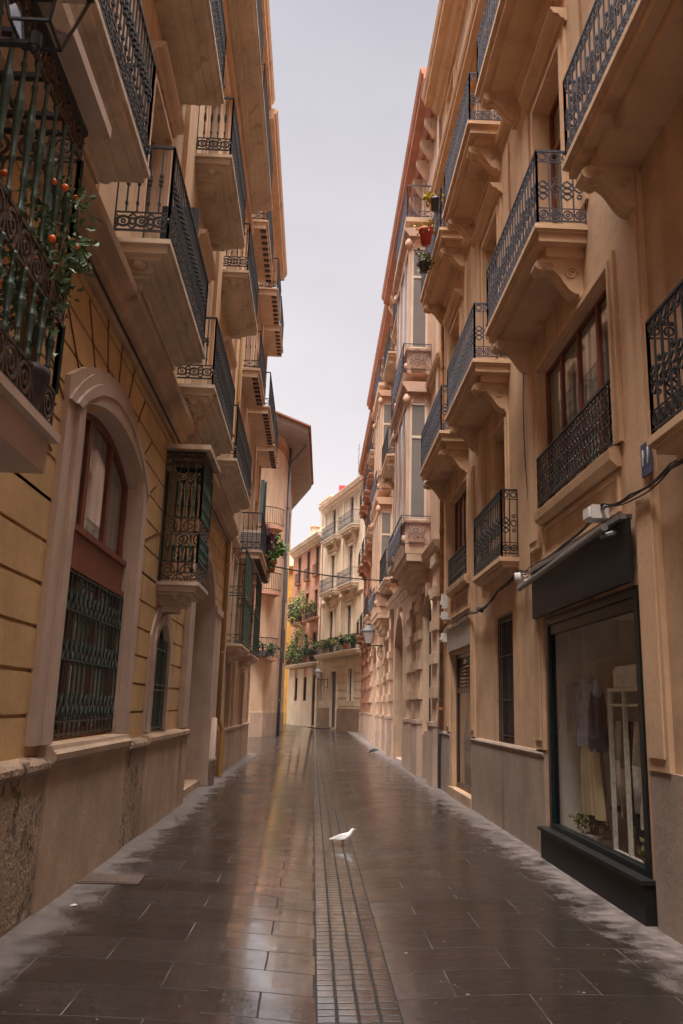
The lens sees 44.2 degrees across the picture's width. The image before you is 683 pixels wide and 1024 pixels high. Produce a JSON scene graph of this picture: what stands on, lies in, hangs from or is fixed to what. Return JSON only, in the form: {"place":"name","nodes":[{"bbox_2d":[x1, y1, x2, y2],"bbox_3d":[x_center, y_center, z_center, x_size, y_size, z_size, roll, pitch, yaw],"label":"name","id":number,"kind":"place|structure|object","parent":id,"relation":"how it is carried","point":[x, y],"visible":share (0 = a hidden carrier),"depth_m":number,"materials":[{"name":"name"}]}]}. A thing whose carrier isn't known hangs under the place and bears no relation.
{"place":"outdoors","nodes":[
{"label":"outdoors","id":0,"kind":"place"},
{"bbox_2d":[0,0,274,937],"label":"yellow apartment building","id":1,"kind":"structure","parent":0,"point":[124,472],"depth_m":8.62,"materials":[{"name":"paint"}]},
{"bbox_2d":[0,0,94,54],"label":"wall lantern","id":2,"kind":"object","parent":1,"relation":"attached to","point":[32,43],"depth_m":3.54,"materials":[{"name":"black metal"}]},
{"bbox_2d":[0,169,102,411],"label":"mandarin tree","id":3,"kind":"object","parent":1,"relation":"on","point":[42,374],"visible":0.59,"depth_m":4.60,"materials":[{"name":"green plant"}]},
{"bbox_2d":[24,367,149,746],"bbox_3d":[-2.449,0.435,8.388,0.314,3.518,3.440,2,-13,-2],"label":"window","id":4,"kind":"structure","parent":1,"relation":"in","point":[83,569],"depth_m":8.25,"materials":[{"name":"beige stone"}]},
{"bbox_2d":[142,605,172,732],"bbox_3d":[-2.578,2.152,11.710,0.171,1.748,1.690,2,-13,-2],"label":"window","id":5,"kind":"structure","parent":1,"relation":"in","point":[155,713],"depth_m":11.66,"materials":[{"name":"green paint"}]},
{"bbox_2d":[131,40,185,238],"bbox_3d":[-2.315,-3.849,10.050,0.473,2.860,1.520,2,-13,-2],"label":"window","id":6,"kind":"structure","parent":1,"relation":"in","point":[166,99],"depth_m":10.50,"materials":[{"name":"beige stone"}]},
{"bbox_2d":[158,470,168,580],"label":"window","id":7,"kind":"structure","parent":1,"relation":"in","point":[167,482],"depth_m":12.40,"materials":[{"name":"brown wood"}]},
{"bbox_2d":[183,542,215,797],"bbox_3d":[-2.880,2.816,15.628,0.585,4.606,3.580,2,-13,-2],"label":"door","id":8,"kind":"structure","parent":1,"relation":"in","point":[205,609],"depth_m":16.90,"materials":[{"name":"beige stone"}]},
{"bbox_2d":[184,229,217,383],"bbox_3d":[-2.449,-2.972,13.848,0.473,2.860,1.520,2,-13,-2],"label":"window","id":9,"kind":"structure","parent":1,"relation":"in","point":[203,236],"depth_m":14.21,"materials":[{"name":"brown wood"}]},
{"bbox_2d":[201,54,230,153],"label":"window","id":10,"kind":"structure","parent":1,"relation":"in","point":[226,91],"depth_m":15.31,"materials":[{"name":"green paint"}]},
{"bbox_2d":[217,336,236,457],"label":"window","id":11,"kind":"structure","parent":1,"relation":"in","point":[227,340],"depth_m":17.98,"materials":[{"name":"brown wood"}]},
{"bbox_2d":[226,212,246,269],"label":"window","id":12,"kind":"structure","parent":1,"relation":"in","point":[234,250],"depth_m":19.12,"materials":[{"name":"green paint"}]},
{"bbox_2d":[214,108,286,776],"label":"peach apartment building","id":13,"kind":"structure","parent":0,"point":[248,569],"depth_m":24.04,"materials":[{"name":"paint"}]},
{"bbox_2d":[222,657,231,726],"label":"window","id":14,"kind":"structure","parent":13,"relation":"in","point":[227,674],"depth_m":21.03,"materials":[{"name":"brown wood"}]},
{"bbox_2d":[228,552,238,643],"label":"window","id":15,"kind":"structure","parent":13,"relation":"in","point":[234,575],"depth_m":21.79,"materials":[{"name":"brown wood"}]},
{"bbox_2d":[230,661,237,725],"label":"window","id":16,"kind":"structure","parent":13,"relation":"in","point":[233,675],"depth_m":22.20,"materials":[{"name":"green paint"}]},
{"bbox_2d":[235,510,241,542],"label":"window","id":17,"kind":"structure","parent":13,"relation":"in","point":[237,515],"depth_m":22.41,"materials":[{"name":"beige paint"}]},
{"bbox_2d":[237,669,244,723],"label":"window","id":18,"kind":"structure","parent":13,"relation":"in","point":[241,670],"depth_m":24.47,"materials":[{"name":"brown paint"}]},
{"bbox_2d":[239,571,244,643],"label":"window","id":19,"kind":"structure","parent":13,"relation":"in","point":[241,610],"depth_m":23.96,"materials":[{"name":"brown paint"}]},
{"bbox_2d":[244,336,251,367],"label":"window","id":20,"kind":"structure","parent":13,"relation":"in","point":[247,350],"depth_m":23.49,"materials":[{"name":"green paint"}]},
{"bbox_2d":[245,478,252,529],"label":"window","id":21,"kind":"structure","parent":13,"relation":"in","point":[251,485],"depth_m":25.64,"materials":[{"name":"green paint"}]},
{"bbox_2d":[240,530,260,549],"bbox_3d":[-2.497,0.821,23.078,0.640,0.600,0.275,2,-13,-2],"label":"air conditioner","id":22,"kind":"object","parent":13,"relation":"attached to","point":[251,537],"visible":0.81,"depth_m":22.97,"materials":[{"name":"white plastic"}]},
{"bbox_2d":[253,493,257,529],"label":"window","id":23,"kind":"structure","parent":13,"relation":"in","point":[255,502],"depth_m":28.22,"materials":[{"name":"brown wood"}]},
{"bbox_2d":[254,342,258,367],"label":"window","id":24,"kind":"structure","parent":13,"relation":"in","point":[256,349],"depth_m":25.74,"materials":[{"name":"paint"}]},
{"bbox_2d":[265,551,274,578],"bbox_3d":[-2.427,1.440,25.499,0.903,1.121,0.928,14,-18,-42],"label":"potted plant","id":25,"kind":"object","parent":13,"relation":"on","point":[271,554],"visible":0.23,"depth_m":25.47,"materials":[{"name":"green plant"}]},
{"bbox_2d":[268,533,290,572],"bbox_3d":[-2.046,1.264,26.354,0.982,1.286,0.903,11,-16,-35],"label":"potted plant","id":26,"kind":"object","parent":13,"relation":"on","point":[280,548],"visible":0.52,"depth_m":26.18,"materials":[{"name":"green plant"}]},
{"bbox_2d":[256,524,280,561],"bbox_3d":[-2.314,0.985,25.036,1.007,1.216,1.121,2,-13,-2],"label":"potted plant","id":27,"kind":"object","parent":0,"point":[270,538],"visible":0.41,"depth_m":24.89,"materials":[{"name":"purple plant"}]},
{"bbox_2d":[248,411,313,736],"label":"corner building","id":28,"kind":"structure","parent":0,"point":[287,483],"depth_m":45.80,"materials":[{"name":"pink paint"}]},
{"bbox_2d":[259,480,266,522],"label":"window","id":29,"kind":"structure","parent":28,"relation":"in","point":[263,493],"depth_m":44.40,"materials":[{"name":"green paint"}]},
{"bbox_2d":[258,641,279,658],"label":"ivy planter","id":30,"kind":"object","parent":28,"relation":"attached to","point":[270,651],"visible":0.77,"depth_m":42.74,"materials":[{"name":"green plant"}]},
{"bbox_2d":[283,555,293,723],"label":"yellow house","id":31,"kind":"structure","parent":0,"point":[290,587],"depth_m":76.85,"materials":[{"name":"paint"}]},
{"bbox_2d":[285,495,333,727],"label":"salmon house","id":32,"kind":"structure","parent":0,"point":[306,554],"depth_m":69.73,"materials":[{"name":"paint"}]},
{"bbox_2d":[285,638,300,663],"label":"potted plant","id":33,"kind":"object","parent":32,"relation":"on","point":[293,645],"visible":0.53,"depth_m":71.31,"materials":[{"name":"green plant"}]},
{"bbox_2d":[287,597,301,622],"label":"potted plant","id":34,"kind":"object","parent":32,"relation":"on","point":[291,609],"visible":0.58,"depth_m":72.37,"materials":[{"name":"green plant"}]},
{"bbox_2d":[285,624,304,665],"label":"potted plant","id":35,"kind":"object","parent":32,"relation":"on","point":[298,633],"visible":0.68,"depth_m":69.69,"materials":[{"name":"green plant"}]},
{"bbox_2d":[289,588,307,623],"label":"potted plant","id":36,"kind":"object","parent":32,"relation":"on","point":[303,606],"visible":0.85,"depth_m":70.80,"materials":[{"name":"green plant"}]},
{"bbox_2d":[297,555,301,582],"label":"window","id":37,"kind":"structure","parent":32,"relation":"in","point":[299,559],"depth_m":74.32,"materials":[{"name":"green paint"}]},
{"bbox_2d":[294,629,311,662],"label":"potted plant","id":38,"kind":"object","parent":32,"relation":"on","point":[302,636],"visible":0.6,"depth_m":68.01,"materials":[{"name":"green plant"}]},
{"bbox_2d":[305,591,309,617],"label":"window","id":39,"kind":"structure","parent":32,"relation":"in","point":[308,593],"depth_m":70.69,"materials":[{"name":"green paint"}]},
{"bbox_2d":[306,549,310,578],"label":"window","id":40,"kind":"structure","parent":32,"relation":"in","point":[309,551],"depth_m":71.55,"materials":[{"name":"green paint"}]},
{"bbox_2d":[301,638,316,661],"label":"potted plant","id":41,"kind":"object","parent":32,"relation":"on","point":[305,650],"visible":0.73,"depth_m":66.13,"materials":[{"name":"green plant"}]},
{"bbox_2d":[303,600,315,617],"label":"potted plant","id":42,"kind":"object","parent":32,"relation":"on","point":[306,607],"visible":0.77,"depth_m":67.97,"materials":[{"name":"green plant"}]},
{"bbox_2d":[312,675,315,725],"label":"door","id":43,"kind":"structure","parent":32,"relation":"in","point":[314,675],"depth_m":66.05,"materials":[{"name":"brown paint"}]},
{"bbox_2d":[312,630,316,660],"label":"window","id":44,"kind":"structure","parent":32,"relation":"in","point":[315,631],"depth_m":67.38,"materials":[{"name":"green paint"}]},
{"bbox_2d":[313,587,318,616],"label":"window","id":45,"kind":"structure","parent":32,"relation":"in","point":[316,591],"depth_m":68.05,"materials":[{"name":"green paint"}]},
{"bbox_2d":[315,543,319,572],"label":"window","id":46,"kind":"structure","parent":32,"relation":"in","point":[317,560],"depth_m":68.95,"materials":[{"name":"green paint"}]},
{"bbox_2d":[314,444,365,732],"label":"cream house","id":47,"kind":"structure","parent":0,"point":[341,605],"depth_m":60.76,"materials":[{"name":"paint"}]},
{"bbox_2d":[310,642,322,654],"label":"potted plant","id":48,"kind":"object","parent":47,"relation":"on","point":[314,646],"visible":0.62,"depth_m":64.36,"materials":[{"name":"green plant"}]},
{"bbox_2d":[315,667,327,687],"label":"wall lantern","id":49,"kind":"object","parent":47,"relation":"attached to","point":[317,672],"depth_m":61.89,"materials":[{"name":"glass"}]},
{"bbox_2d":[318,670,324,700],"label":"window","id":50,"kind":"structure","parent":47,"relation":"in","point":[321,688],"depth_m":64.08,"materials":[{"name":"brown wood"}]},
{"bbox_2d":[315,639,328,653],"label":"potted plant","id":51,"kind":"object","parent":47,"relation":"on","point":[322,649],"visible":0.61,"depth_m":62.77,"materials":[{"name":"green plant"}]},
{"bbox_2d":[321,637,337,651],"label":"potted plant","id":52,"kind":"object","parent":47,"relation":"on","point":[331,647],"visible":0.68,"depth_m":61.02,"materials":[{"name":"green plant"}]},
{"bbox_2d":[327,604,335,652],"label":"window","id":53,"kind":"structure","parent":47,"relation":"in","point":[331,613],"depth_m":63.38,"materials":[{"name":"brown wood"}]},
{"bbox_2d":[329,548,336,589],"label":"window","id":54,"kind":"structure","parent":47,"relation":"in","point":[333,557],"depth_m":64.24,"materials":[{"name":"brown wood"}]},
{"bbox_2d":[329,668,338,727],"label":"door","id":55,"kind":"structure","parent":47,"relation":"in","point":[334,677],"depth_m":60.94,"materials":[{"name":"brown wood"}]},
{"bbox_2d":[331,506,338,533],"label":"window","id":56,"kind":"structure","parent":47,"relation":"in","point":[334,515],"depth_m":65.22,"materials":[{"name":"brown wood"}]},
{"bbox_2d":[330,633,343,648],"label":"potted plant","id":57,"kind":"object","parent":47,"relation":"on","point":[338,645],"visible":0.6,"depth_m":59.53,"materials":[{"name":"green plant"}]},
{"bbox_2d":[335,636,348,649],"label":"potted plant","id":58,"kind":"object","parent":47,"relation":"on","point":[341,641],"visible":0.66,"depth_m":57.82,"materials":[{"name":"green plant"}]},
{"bbox_2d":[345,598,353,648],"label":"window","id":59,"kind":"structure","parent":47,"relation":"in","point":[349,606],"depth_m":59.25,"materials":[{"name":"brown wood"}]},
{"bbox_2d":[346,537,354,581],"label":"window","id":60,"kind":"structure","parent":47,"relation":"in","point":[351,543],"depth_m":60.17,"materials":[{"name":"brown wood"}]},
{"bbox_2d":[347,665,353,700],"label":"window","id":61,"kind":"structure","parent":47,"relation":"in","point":[350,676],"depth_m":57.57,"materials":[{"name":"brown wood"}]},
{"bbox_2d":[344,634,357,647],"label":"potted plant","id":62,"kind":"object","parent":47,"relation":"on","point":[350,636],"visible":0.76,"depth_m":56.20,"materials":[{"name":"green plant"}]},
{"bbox_2d":[348,493,356,523],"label":"window","id":63,"kind":"structure","parent":47,"relation":"in","point":[353,498],"depth_m":61.03,"materials":[{"name":"brown wood"}]},
{"bbox_2d":[0,724,682,1023],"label":"street","id":64,"kind":"structure","parent":0,"point":[256,895],"depth_m":6.40,"materials":[{"name":"stone"}]},
{"bbox_2d":[76,874,144,884],"bbox_3d":[-2.109,3.352,7.675,0.560,0.013,0.400,3,-13,-3],"label":"drain cover","id":65,"kind":"object","parent":64,"relation":"on","point":[126,879],"visible":0.93,"depth_m":7.63,"materials":[{"name":"metal"}]},
{"bbox_2d":[330,828,354,845],"bbox_3d":[0.013,3.991,10.323,0.328,0.200,0.112,4,-13,-9],"label":"pigeon","id":66,"kind":"object","parent":64,"relation":"on","point":[344,836],"visible":1,"depth_m":10.29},
{"bbox_2d":[419,0,682,944],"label":"ochre apartment building","id":67,"kind":"structure","parent":64,"relation":"on","point":[554,275],"depth_m":9.82,"materials":[{"name":"paint"}]},
{"bbox_2d":[413,218,435,246],"bbox_3d":[1.808,-5.854,17.595,0.482,0.557,0.478,8,-14,-25],"label":"potted plant","id":68,"kind":"object","parent":67,"relation":"on","point":[426,233],"visible":0.99,"depth_m":17.50,"materials":[{"name":"red plant"}]},
{"bbox_2d":[415,248,434,273],"bbox_3d":[1.786,-5.331,17.827,0.396,0.528,0.508,-6,-15,29],"label":"potted plant","id":69,"kind":"object","parent":67,"relation":"on","point":[424,263],"visible":1,"depth_m":17.74,"materials":[{"name":"green plant"}]},
{"bbox_2d":[423,191,443,212],"bbox_3d":[1.929,-6.433,17.385,0.539,0.457,0.349,2,-13,-2],"label":"potted plant","id":70,"kind":"object","parent":67,"relation":"on","point":[431,198],"visible":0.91,"depth_m":17.30,"materials":[{"name":"yellow plant"}]},
{"bbox_2d":[446,59,456,118],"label":"window","id":71,"kind":"structure","parent":67,"relation":"in","point":[454,72],"depth_m":19.80,"materials":[{"name":"beige wood"}]},
{"bbox_2d":[442,288,463,429],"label":"window","id":72,"kind":"structure","parent":67,"relation":"in","point":[454,316],"depth_m":17.78,"materials":[{"name":"paint"}]},
{"bbox_2d":[449,471,469,585],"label":"window","id":73,"kind":"structure","parent":67,"relation":"in","point":[462,499],"depth_m":16.88,"materials":[{"name":"red wood"}]},
{"bbox_2d":[448,651,471,808],"bbox_3d":[2.282,3.939,15.524,0.255,2.680,2.400,2,-13,-2],"label":"door","id":74,"kind":"structure","parent":67,"relation":"in","point":[465,784],"depth_m":16.08,"materials":[{"name":"brown wood"}]},
{"bbox_2d":[476,83,495,120],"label":"window","id":75,"kind":"structure","parent":67,"relation":"in","point":[480,108],"depth_m":15.84,"materials":[{"name":"beige wood"}]},
{"bbox_2d":[472,182,504,358],"bbox_3d":[2.568,-3.597,14.014,0.473,3.170,1.620,2,-13,-2],"label":"window","id":76,"kind":"structure","parent":67,"relation":"in","point":[490,214],"depth_m":14.44,"materials":[{"name":"beige wood"}]},
{"bbox_2d":[490,411,510,559],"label":"window","id":77,"kind":"structure","parent":67,"relation":"in","point":[500,467],"depth_m":13.22,"materials":[{"name":"red wood"}]},
{"bbox_2d":[497,614,514,744],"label":"window","id":78,"kind":"structure","parent":67,"relation":"in","point":[506,680],"depth_m":12.33,"materials":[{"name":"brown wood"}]},
{"bbox_2d":[514,572,527,583],"bbox_3d":[2.351,0.871,11.024,0.160,0.155,0.160,-10,-18,42],"label":"wall camera","id":79,"kind":"object","parent":67,"relation":"attached to","point":[519,577],"depth_m":10.97,"materials":[{"name":"white plastic"}]},
{"bbox_2d":[523,374,530,565],"bbox_3d":[2.487,-0.743,11.300,0.010,3.301,0.247,2,-13,-2],"label":"wall wire","id":80,"kind":"object","parent":67,"relation":"attached to","point":[524,446],"depth_m":11.45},
{"bbox_2d":[518,7,572,223],"bbox_3d":[2.687,-4.384,10.606,0.473,3.170,1.620,2,-13,-2],"label":"window","id":81,"kind":"structure","parent":67,"relation":"in","point":[551,47],"depth_m":11.07,"materials":[{"name":"beige stone"}]},
{"bbox_2d":[439,459,682,631],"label":"cable bundle","id":82,"kind":"object","parent":67,"relation":"attached to","point":[664,472],"visible":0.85,"depth_m":7.81,"materials":[{"name":"rubber"}]},
{"bbox_2d":[534,250,623,509],"bbox_3d":[2.629,-1.270,9.320,0.234,1.940,2.880,2,-13,-2],"label":"window","id":83,"kind":"structure","parent":67,"relation":"in","point":[578,369],"depth_m":9.30,"materials":[{"name":"red wood"}]},
{"bbox_2d":[517,514,657,926],"bbox_3d":[2.371,1.992,8.538,0.342,3.320,3.321,2,-13,-2],"label":"shop window","id":84,"kind":"structure","parent":67,"relation":"in","point":[600,561],"depth_m":8.04,"materials":[{"name":"black metal"}]},
{"bbox_2d":[575,664,603,746],"bbox_3d":[2.710,2.118,9.208,0.183,0.895,0.843,2,-13,-2],"label":"hanging garment","id":85,"kind":"object","parent":67,"relation":"hanging from","point":[583,688],"visible":0.66,"depth_m":9.16,"materials":[{"name":"grey fabric"}]},
{"bbox_2d":[569,811,610,842],"bbox_3d":[2.659,3.368,8.951,0.409,0.395,0.479,2,-13,-2],"label":"potted plant","id":86,"kind":"object","parent":67,"relation":"on","point":[596,835],"visible":0.8,"depth_m":8.93,"materials":[{"name":"green plant"}]},
{"bbox_2d":[580,744,606,820],"bbox_3d":[2.691,2.813,8.995,0.183,0.865,0.634,2,-13,-2],"label":"hanging garment","id":87,"kind":"object","parent":67,"relation":"hanging from","point":[593,785],"visible":0.9,"depth_m":8.81,"materials":[{"name":"beige fabric"}]},
{"bbox_2d":[583,504,609,522],"bbox_3d":[2.459,0.017,8.051,0.242,0.130,0.220,2,-13,-2],"label":"junction lamp","id":88,"kind":"object","parent":67,"relation":"attached to","point":[593,513],"visible":0.93,"depth_m":7.96,"materials":[{"name":"white plastic"}]},
{"bbox_2d":[588,677,608,752],"bbox_3d":[2.681,2.119,8.796,0.183,0.765,0.291,2,-13,-2],"label":"hanging garment","id":89,"kind":"object","parent":67,"relation":"hanging from","point":[598,737],"visible":1,"depth_m":8.69,"materials":[{"name":"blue fabric"}]},
{"bbox_2d":[610,806,628,853],"bbox_3d":[2.961,2.993,8.367,0.420,0.881,0.424,2,-13,-2],"label":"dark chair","id":90,"kind":"object","parent":67,"relation":"in","point":[618,808],"visible":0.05,"depth_m":8.15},
{"bbox_2d":[607,664,643,863],"bbox_3d":[2.680,2.352,7.766,0.040,1.840,1.036,2,-13,-2],"label":"clothes rack","id":91,"kind":"object","parent":67,"relation":"on","point":[625,677],"visible":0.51,"depth_m":7.98,"materials":[{"name":"beige paint"}]},
{"bbox_2d":[614,701,638,816],"bbox_3d":[2.888,2.417,8.149,0.505,1.145,0.144,-9,-17,39],"label":"hanging garment","id":92,"kind":"object","parent":91,"relation":"hanging from","point":[617,748],"visible":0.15,"depth_m":8.25,"materials":[{"name":"white fabric"}]},
{"bbox_2d":[620,716,638,838],"bbox_3d":[2.891,2.454,7.976,0.505,1.295,0.144,-9,-17,39],"label":"hanging garment","id":93,"kind":"object","parent":91,"relation":"hanging from","point":[623,784],"visible":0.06,"depth_m":8.07,"materials":[{"name":"brown fabric"}]},
{"bbox_2d":[628,721,644,847],"bbox_3d":[2.896,2.440,7.805,0.505,1.345,0.144,-9,-17,39],"label":"hanging garment","id":94,"kind":"object","parent":91,"relation":"hanging from","point":[639,832],"visible":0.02,"depth_m":7.84,"materials":[{"name":"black fabric"}]},
{"bbox_2d":[632,722,643,829],"bbox_3d":[2.903,2.333,7.676,0.505,1.195,0.144,-9,-17,39],"label":"hanging garment","id":95,"kind":"object","parent":91,"relation":"hanging from","point":[637,779],"visible":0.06,"depth_m":7.76,"materials":[{"name":"white fabric"}]},
{"bbox_2d":[637,837,645,863],"bbox_3d":[2.809,2.925,7.183,0.562,0.468,0.553,2,-13,-2],"label":"potted plant","id":96,"kind":"object","parent":67,"relation":"on","point":[639,850],"visible":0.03,"depth_m":7.18,"materials":[{"name":"green plant"}]},
{"bbox_2d":[640,442,652,477],"bbox_3d":[2.528,-0.442,6.969,0.024,0.280,0.200,2,-13,-2],"label":"house number tile","id":97,"kind":"object","parent":67,"relation":"attached to","point":[646,461],"visible":0.9,"depth_m":6.95,"materials":[{"name":"blue ceramic"}]},
{"bbox_2d":[265,0,438,548],"label":"sky","id":98,"kind":"structure","parent":0,"point":[346,72],"materials":[{"name":"white"}]},
{"bbox_2d":[356,409,373,738],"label":"salmon ornate building","id":99,"kind":"structure","parent":0,"point":[365,557],"depth_m":49.49,"materials":[{"name":"paint"}]},
{"bbox_2d":[362,658,363,711],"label":"window","id":100,"kind":"structure","parent":99,"relation":"in","point":[363,658],"depth_m":51.87,"materials":[{"name":"brown wood"}]},
{"bbox_2d":[365,655,367,711],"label":"door","id":101,"kind":"structure","parent":99,"relation":"in","point":[366,655],"depth_m":48.30,"materials":[{"name":"brown wood"}]},
{"bbox_2d":[364,304,394,749],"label":"peach ornate building","id":102,"kind":"structure","parent":0,"point":[378,535],"depth_m":34.44,"materials":[{"name":"paint"}]},
{"bbox_2d":[362,622,382,659],"bbox_3d":[1.330,5.318,34.350,1.004,1.584,0.528,2,-13,-2],"label":"wall lantern","id":103,"kind":"object","parent":102,"relation":"attached to","point":[368,631],"depth_m":34.21,"materials":[{"name":"glass"}]},
{"bbox_2d":[372,641,376,739],"bbox_3d":[1.698,8.327,39.008,0.420,4.610,2.280,2,-13,-2],"label":"door","id":104,"kind":"structure","parent":102,"relation":"in","point":[375,642],"depth_m":39.89,"materials":[{"name":"brown wood"}]},
{"bbox_2d":[379,637,383,717],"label":"window","id":105,"kind":"structure","parent":102,"relation":"in","point":[381,649],"depth_m":35.87,"materials":[{"name":"brown wood"}]},
{"bbox_2d":[386,640,388,715],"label":"window","id":106,"kind":"structure","parent":102,"relation":"in","point":[387,640],"depth_m":32.83,"materials":[{"name":"beige paint"}]},
{"bbox_2d":[378,67,442,786],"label":"pink ornate building","id":107,"kind":"structure","parent":0,"point":[409,588],"depth_m":22.62,"materials":[{"name":"pink paint"}]},
{"bbox_2d":[276,566,382,580],"bbox_3d":[-0.209,2.061,27.502,5.063,0.142,0.040,10,-15,-30],"label":"overhead cable","id":108,"kind":"object","parent":107,"relation":"attached to","point":[328,575],"visible":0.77,"depth_m":27.36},
{"bbox_2d":[393,607,405,761],"bbox_3d":[1.978,5.437,26.849,0.420,4.760,2.980,2,-13,-2],"label":"door","id":109,"kind":"structure","parent":107,"relation":"in","point":[400,634],"depth_m":27.93,"materials":[{"name":"beige stone"}]},
{"bbox_2d":[422,583,434,734],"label":"window","id":110,"kind":"structure","parent":107,"relation":"in","point":[427,611],"depth_m":20.80,"materials":[{"name":"green paint"}]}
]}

